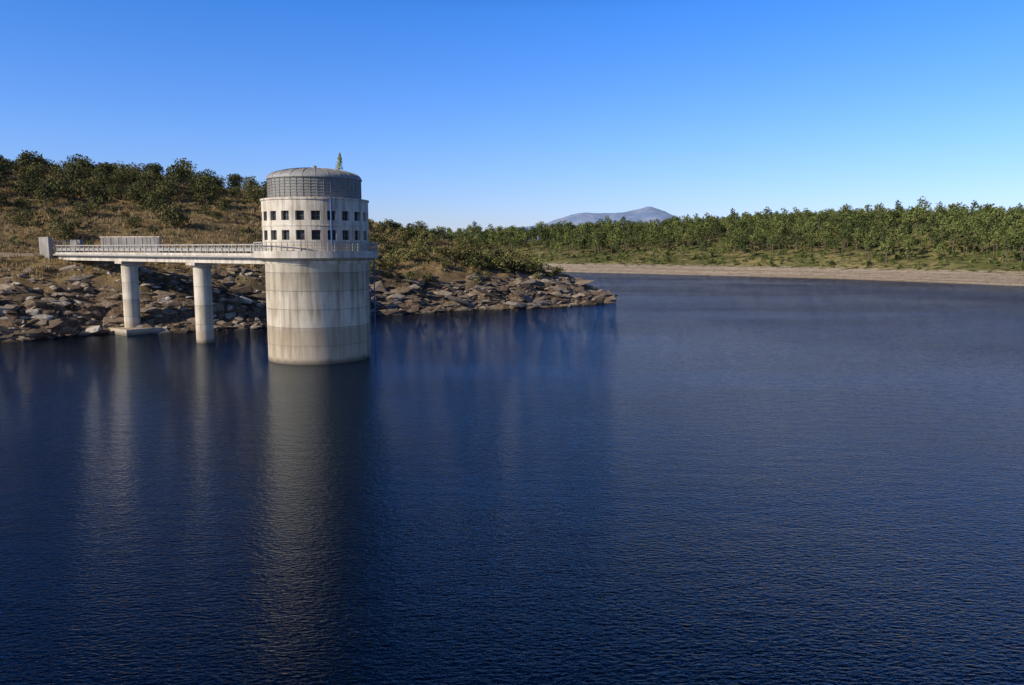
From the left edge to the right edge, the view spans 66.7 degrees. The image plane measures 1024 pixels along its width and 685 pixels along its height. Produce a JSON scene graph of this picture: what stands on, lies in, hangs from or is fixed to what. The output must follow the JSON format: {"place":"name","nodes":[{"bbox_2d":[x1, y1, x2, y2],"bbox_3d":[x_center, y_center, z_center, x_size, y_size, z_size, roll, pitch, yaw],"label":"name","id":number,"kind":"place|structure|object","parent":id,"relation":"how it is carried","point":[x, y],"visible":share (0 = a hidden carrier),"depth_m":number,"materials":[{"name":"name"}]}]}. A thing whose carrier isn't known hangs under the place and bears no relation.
{"place":"outdoors","nodes":[
{"label":"outdoors","id":0,"kind":"place"},
{"bbox_2d":[0,172,589,340],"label":"hillside terrain","id":1,"kind":"structure","parent":0,"point":[451,273],"depth_m":136.00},
{"bbox_2d":[0,189,8,205],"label":"holm oak","id":2,"kind":"object","parent":1,"relation":"on","point":[2,198],"visible":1,"depth_m":155.29,"materials":[{"name":"green plant"}]},
{"bbox_2d":[0,172,8,193],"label":"holm oak","id":3,"kind":"object","parent":1,"relation":"on","point":[4,177],"visible":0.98,"depth_m":165.44,"materials":[{"name":"green plant"}]},
{"bbox_2d":[0,157,12,182],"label":"holm oak","id":4,"kind":"object","parent":1,"relation":"on","point":[2,166],"visible":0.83,"depth_m":171.69,"materials":[{"name":"green plant"}]},
{"bbox_2d":[3,158,16,170],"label":"holm oak","id":5,"kind":"object","parent":1,"relation":"on","point":[7,160],"visible":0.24,"depth_m":208.18,"materials":[{"name":"green plant"}]},
{"bbox_2d":[10,159,22,170],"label":"holm oak","id":6,"kind":"object","parent":1,"relation":"on","point":[11,165],"visible":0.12,"depth_m":200.42,"materials":[{"name":"green plant"}]},
{"bbox_2d":[8,208,33,224],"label":"holm oak","id":7,"kind":"object","parent":1,"relation":"on","point":[24,213],"visible":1,"depth_m":145.60,"materials":[{"name":"green plant"}]},
{"bbox_2d":[11,196,31,208],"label":"holm oak","id":8,"kind":"object","parent":1,"relation":"on","point":[22,201],"visible":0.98,"depth_m":157.60,"materials":[{"name":"green plant"}]},
{"bbox_2d":[13,160,34,173],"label":"holm oak","id":9,"kind":"object","parent":1,"relation":"on","point":[18,169],"visible":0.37,"depth_m":190.04,"materials":[{"name":"green plant"}]},
{"bbox_2d":[10,172,38,198],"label":"holm oak","id":10,"kind":"object","parent":1,"relation":"on","point":[26,187],"visible":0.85,"depth_m":164.99,"materials":[{"name":"green plant"}]},
{"bbox_2d":[14,150,49,172],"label":"holm oak","id":11,"kind":"object","parent":1,"relation":"on","point":[25,156],"visible":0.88,"depth_m":184.04,"materials":[{"name":"green plant"}]},
{"bbox_2d":[17,162,48,182],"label":"holm oak","id":12,"kind":"object","parent":1,"relation":"on","point":[34,172],"visible":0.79,"depth_m":175.97,"materials":[{"name":"green plant"}]},
{"bbox_2d":[29,182,58,205],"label":"holm oak","id":13,"kind":"object","parent":1,"relation":"on","point":[39,188],"visible":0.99,"depth_m":160.26,"materials":[{"name":"green plant"}]},
{"bbox_2d":[38,176,54,189],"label":"holm oak","id":14,"kind":"object","parent":1,"relation":"on","point":[46,179],"visible":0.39,"depth_m":170.75,"materials":[{"name":"green plant"}]},
{"bbox_2d":[39,159,60,174],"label":"holm oak","id":15,"kind":"object","parent":1,"relation":"on","point":[51,165],"visible":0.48,"depth_m":190.94,"materials":[{"name":"green plant"}]},
{"bbox_2d":[51,167,62,176],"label":"holm oak","id":16,"kind":"object","parent":1,"relation":"on","point":[54,169],"visible":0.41,"depth_m":183.55,"materials":[{"name":"green plant"}]},
{"bbox_2d":[43,175,75,199],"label":"holm oak","id":17,"kind":"object","parent":1,"relation":"on","point":[63,192],"visible":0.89,"depth_m":166.80,"materials":[{"name":"green plant"}]},
{"bbox_2d":[39,237,83,258],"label":"bridge abutment","id":18,"kind":"object","parent":1,"relation":"on","point":[46,247],"visible":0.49,"depth_m":121.20,"materials":[{"name":"concrete"}]},
{"bbox_2d":[46,218,76,239],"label":"holm oak","id":19,"kind":"object","parent":1,"relation":"on","point":[65,229],"visible":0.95,"depth_m":138.05,"materials":[{"name":"green plant"}]},
{"bbox_2d":[52,160,89,183],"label":"holm oak","id":20,"kind":"object","parent":1,"relation":"on","point":[69,169],"visible":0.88,"depth_m":179.04,"materials":[{"name":"green plant"}]},
{"bbox_2d":[61,153,97,171],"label":"holm oak","id":21,"kind":"object","parent":1,"relation":"on","point":[85,164],"visible":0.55,"depth_m":192.28,"materials":[{"name":"green plant"}]},
{"bbox_2d":[70,178,95,195],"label":"holm oak","id":22,"kind":"object","parent":1,"relation":"on","point":[80,183],"visible":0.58,"depth_m":171.70,"materials":[{"name":"green plant"}]},
{"bbox_2d":[72,201,96,216],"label":"holm oak","id":23,"kind":"object","parent":1,"relation":"on","point":[82,211],"visible":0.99,"depth_m":154.11,"materials":[{"name":"green plant"}]},
{"bbox_2d":[82,168,93,178],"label":"holm oak","id":24,"kind":"object","parent":1,"relation":"on","point":[87,172],"visible":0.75,"depth_m":189.31,"materials":[{"name":"green plant"}]},
{"bbox_2d":[81,183,109,206],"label":"holm oak","id":25,"kind":"object","parent":1,"relation":"on","point":[97,196],"visible":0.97,"depth_m":162.67,"materials":[{"name":"green plant"}]},
{"bbox_2d":[87,170,112,188],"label":"holm oak","id":26,"kind":"object","parent":1,"relation":"on","point":[102,181],"visible":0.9,"depth_m":178.89,"materials":[{"name":"green plant"}]},
{"bbox_2d":[92,162,116,182],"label":"holm oak","id":27,"kind":"object","parent":1,"relation":"on","point":[104,168],"visible":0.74,"depth_m":186.21,"materials":[{"name":"green plant"}]},
{"bbox_2d":[102,162,118,176],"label":"holm oak","id":28,"kind":"object","parent":1,"relation":"on","point":[107,163],"visible":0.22,"depth_m":199.31,"materials":[{"name":"green plant"}]},
{"bbox_2d":[106,183,123,199],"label":"holm oak","id":29,"kind":"object","parent":1,"relation":"on","point":[113,189],"visible":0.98,"depth_m":173.33,"materials":[{"name":"green plant"}]},
{"bbox_2d":[110,169,132,185],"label":"holm oak","id":30,"kind":"object","parent":1,"relation":"on","point":[121,179],"visible":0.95,"depth_m":184.23,"materials":[{"name":"green plant"}]},
{"bbox_2d":[113,161,140,179],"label":"holm oak","id":31,"kind":"object","parent":1,"relation":"on","point":[124,167],"visible":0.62,"depth_m":194.65,"materials":[{"name":"green plant"}]},
{"bbox_2d":[100,236,160,252],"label":"roadside parapet","id":32,"kind":"structure","parent":1,"relation":"on","point":[130,240],"depth_m":130.08,"materials":[{"name":"concrete"}]},
{"bbox_2d":[124,216,142,226],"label":"holm oak","id":33,"kind":"object","parent":1,"relation":"on","point":[136,219],"visible":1,"depth_m":148.14,"materials":[{"name":"green plant"}]},
{"bbox_2d":[126,171,142,182],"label":"holm oak","id":34,"kind":"object","parent":1,"relation":"on","point":[134,178],"visible":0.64,"depth_m":189.97,"materials":[{"name":"green plant"}]},
{"bbox_2d":[122,183,148,202],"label":"holm oak","id":35,"kind":"object","parent":1,"relation":"on","point":[134,195],"visible":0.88,"depth_m":171.38,"materials":[{"name":"green plant"}]},
{"bbox_2d":[131,163,148,180],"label":"holm oak","id":36,"kind":"object","parent":1,"relation":"on","point":[139,169],"visible":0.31,"depth_m":202.57,"materials":[{"name":"green plant"}]},
{"bbox_2d":[132,182,153,193],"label":"holm oak","id":37,"kind":"object","parent":1,"relation":"on","point":[140,184],"visible":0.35,"depth_m":177.66,"materials":[{"name":"green plant"}]},
{"bbox_2d":[132,171,158,189],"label":"holm oak","id":38,"kind":"object","parent":1,"relation":"on","point":[147,176],"visible":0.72,"depth_m":184.54,"materials":[{"name":"green plant"}]},
{"bbox_2d":[141,164,160,181],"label":"holm oak","id":39,"kind":"object","parent":1,"relation":"on","point":[154,170],"visible":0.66,"depth_m":197.39,"materials":[{"name":"green plant"}]},
{"bbox_2d":[136,189,170,210],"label":"holm oak","id":40,"kind":"object","parent":1,"relation":"on","point":[153,198],"visible":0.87,"depth_m":165.85,"materials":[{"name":"green plant"}]},
{"bbox_2d":[145,162,164,179],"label":"holm oak","id":41,"kind":"object","parent":1,"relation":"on","point":[161,167],"visible":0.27,"depth_m":208.66,"materials":[{"name":"green plant"}]},
{"bbox_2d":[53,244,262,343],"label":"access bridge","id":42,"kind":"structure","parent":1,"relation":"on","point":[201,263],"depth_m":101.61,"materials":[{"name":"concrete"}]},
{"bbox_2d":[151,176,181,200],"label":"holm oak","id":43,"kind":"object","parent":1,"relation":"on","point":[167,189],"visible":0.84,"depth_m":175.41,"materials":[{"name":"green plant"}]},
{"bbox_2d":[152,178,181,195],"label":"holm oak","id":44,"kind":"object","parent":1,"relation":"on","point":[154,184],"visible":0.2,"depth_m":180.79,"materials":[{"name":"green plant"}]},
{"bbox_2d":[157,172,181,187],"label":"holm oak","id":45,"kind":"object","parent":1,"relation":"on","point":[172,175],"visible":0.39,"depth_m":191.07,"materials":[{"name":"green plant"}]},
{"bbox_2d":[155,202,191,228],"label":"holm oak","id":46,"kind":"object","parent":1,"relation":"on","point":[170,214],"visible":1,"depth_m":149.74,"materials":[{"name":"green plant"}]},
{"bbox_2d":[164,157,196,182],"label":"holm oak","id":47,"kind":"object","parent":1,"relation":"on","point":[176,168],"visible":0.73,"depth_m":200.34,"materials":[{"name":"green plant"}]},
{"bbox_2d":[180,161,196,182],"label":"holm oak","id":48,"kind":"object","parent":1,"relation":"on","point":[186,174],"visible":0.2,"depth_m":216.50,"materials":[{"name":"green plant"}]},
{"bbox_2d":[184,185,198,196],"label":"holm oak","id":49,"kind":"object","parent":1,"relation":"on","point":[189,193],"visible":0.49,"depth_m":184.82,"materials":[{"name":"green plant"}]},
{"bbox_2d":[186,177,197,187],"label":"holm oak","id":50,"kind":"object","parent":1,"relation":"on","point":[191,181],"visible":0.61,"depth_m":195.03,"materials":[{"name":"green plant"}]},
{"bbox_2d":[0,261,388,341],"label":"shoreline rocks","id":51,"kind":"object","parent":1,"relation":"on","point":[42,317],"visible":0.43,"depth_m":113.79,"materials":[{"name":"grey stone"}]},
{"bbox_2d":[189,171,204,183],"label":"holm oak","id":52,"kind":"object","parent":1,"relation":"on","point":[196,172],"visible":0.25,"depth_m":210.25,"materials":[{"name":"green plant"}]},
{"bbox_2d":[198,204,212,216],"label":"holm oak","id":53,"kind":"object","parent":1,"relation":"on","point":[203,208],"visible":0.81,"depth_m":166.40,"materials":[{"name":"green plant"}]},
{"bbox_2d":[191,181,221,204],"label":"holm oak","id":54,"kind":"object","parent":1,"relation":"on","point":[202,188],"visible":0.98,"depth_m":177.00,"materials":[{"name":"green plant"}]},
{"bbox_2d":[195,175,217,191],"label":"holm oak","id":55,"kind":"object","parent":1,"relation":"on","point":[205,179],"visible":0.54,"depth_m":189.98,"materials":[{"name":"green plant"}]},
{"bbox_2d":[197,168,223,187],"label":"holm oak","id":56,"kind":"object","parent":1,"relation":"on","point":[220,182],"visible":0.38,"depth_m":204.79,"materials":[{"name":"green plant"}]},
{"bbox_2d":[207,185,223,200],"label":"holm oak","id":57,"kind":"object","parent":1,"relation":"on","point":[218,187],"visible":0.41,"depth_m":185.74,"materials":[{"name":"green plant"}]},
{"bbox_2d":[209,211,223,219],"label":"holm oak","id":58,"kind":"object","parent":1,"relation":"on","point":[216,214],"visible":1,"depth_m":162.74,"materials":[{"name":"green plant"}]},
{"bbox_2d":[215,198,232,213],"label":"holm oak","id":59,"kind":"object","parent":1,"relation":"on","point":[225,202],"visible":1,"depth_m":172.06,"materials":[{"name":"green plant"}]},
{"bbox_2d":[224,173,243,187],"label":"holm oak","id":60,"kind":"object","parent":1,"relation":"on","point":[234,183],"visible":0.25,"depth_m":218.25,"materials":[{"name":"green plant"}]},
{"bbox_2d":[227,174,243,188],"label":"holm oak","id":61,"kind":"object","parent":1,"relation":"on","point":[233,179],"visible":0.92,"depth_m":208.62,"materials":[{"name":"green plant"}]},
{"bbox_2d":[230,186,242,193],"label":"holm oak","id":62,"kind":"object","parent":1,"relation":"on","point":[234,189],"visible":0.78,"depth_m":200.46,"materials":[{"name":"green plant"}]},
{"bbox_2d":[240,176,258,191],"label":"holm oak","id":63,"kind":"object","parent":1,"relation":"on","point":[247,182],"visible":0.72,"depth_m":204.53,"materials":[{"name":"green plant"}]},
{"bbox_2d":[0,172,508,281],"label":"hillside scrub","id":64,"kind":"object","parent":1,"relation":"on","point":[153,229],"visible":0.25,"depth_m":155.34,"materials":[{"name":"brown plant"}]},
{"bbox_2d":[243,185,265,204],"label":"holm oak","id":65,"kind":"object","parent":1,"relation":"on","point":[255,200],"visible":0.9,"depth_m":188.35,"materials":[{"name":"green plant"}]},
{"bbox_2d":[246,185,266,198],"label":"holm oak","id":66,"kind":"object","parent":1,"relation":"on","point":[258,186],"visible":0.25,"depth_m":196.18,"materials":[{"name":"green plant"}]},
{"bbox_2d":[0,169,523,277],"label":"dry grass","id":67,"kind":"structure","parent":1,"relation":"on","point":[206,240],"depth_m":153.66,"materials":[{"name":"plant"}]},
{"bbox_2d":[261,181,266,192],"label":"holm oak","id":68,"kind":"object","parent":1,"relation":"on","point":[265,184],"visible":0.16,"depth_m":210.77,"materials":[{"name":"green plant"}]},
{"bbox_2d":[368,218,373,229],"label":"holm oak","id":69,"kind":"object","parent":1,"relation":"on","point":[370,224],"visible":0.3,"depth_m":202.94,"materials":[{"name":"green plant"}]},
{"bbox_2d":[412,220,428,231],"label":"holm oak","id":70,"kind":"object","parent":1,"relation":"on","point":[422,225],"visible":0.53,"depth_m":225.35,"materials":[{"name":"green plant"}]},
{"bbox_2d":[435,226,448,238],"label":"holm oak","id":71,"kind":"object","parent":1,"relation":"on","point":[444,229],"visible":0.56,"depth_m":228.92,"materials":[{"name":"green plant"}]},
{"bbox_2d":[368,218,565,282],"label":"peninsula bushes","id":72,"kind":"object","parent":1,"relation":"on","point":[496,258],"visible":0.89,"depth_m":176.78,"materials":[{"name":"green plant"}]},
{"bbox_2d":[369,273,618,315],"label":"peninsula rock slabs","id":73,"kind":"structure","parent":1,"relation":"on","point":[595,295],"depth_m":157.33,"materials":[{"name":"grey stone"}]},
{"bbox_2d":[0,272,1023,684],"bbox_3d":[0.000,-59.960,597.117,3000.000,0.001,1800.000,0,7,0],"label":"lake water","id":74,"kind":"structure","parent":0,"point":[688,480],"depth_m":37.77,"materials":[{"name":"blue liquid"}]},
{"bbox_2d":[253,166,377,364],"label":"intake tower","id":75,"kind":"structure","parent":74,"relation":"in","point":[315,256],"depth_m":80.52,"materials":[{"name":"concrete"}]},
{"bbox_2d":[273,211,356,239],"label":"window panes","id":76,"kind":"structure","parent":75,"relation":"in","point":[316,235],"depth_m":79.65,"materials":[{"name":"black glass"}]},
{"bbox_2d":[275,211,357,239],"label":"window frames","id":77,"kind":"structure","parent":75,"relation":"in","point":[315,215],"depth_m":79.69,"materials":[{"name":"black metal"}]},
{"bbox_2d":[336,153,342,169],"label":"roof shrub","id":78,"kind":"object","parent":75,"relation":"on","point":[339,161],"visible":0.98,"depth_m":83.42,"materials":[{"name":"green plant"}]},
{"bbox_2d":[0,0,1023,232],"label":"sky","id":79,"kind":"structure","parent":0,"point":[452,114],"materials":[{"name":"blue"}]},
{"bbox_2d":[474,206,683,239],"bbox_3d":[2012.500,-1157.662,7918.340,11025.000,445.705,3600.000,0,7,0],"label":"mountain range","id":80,"kind":"structure","parent":0,"point":[645,214],"depth_m":7560.39,"materials":[{"name":"grey stone"}]},
{"bbox_2d":[469,225,1023,285],"bbox_3d":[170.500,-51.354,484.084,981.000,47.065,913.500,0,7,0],"label":"shore terrain","id":81,"kind":"structure","parent":0,"point":[933,270],"depth_m":352.30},
{"bbox_2d":[423,196,1023,266],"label":"shoreline trees","id":82,"kind":"object","parent":81,"relation":"on","point":[847,224],"visible":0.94,"depth_m":409.81,"materials":[{"name":"green plant"}]},
{"bbox_2d":[519,237,1023,271],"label":"shore scrub","id":83,"kind":"object","parent":81,"relation":"on","point":[880,259],"visible":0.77,"depth_m":357.23,"materials":[{"name":"green plant"}]}
]}

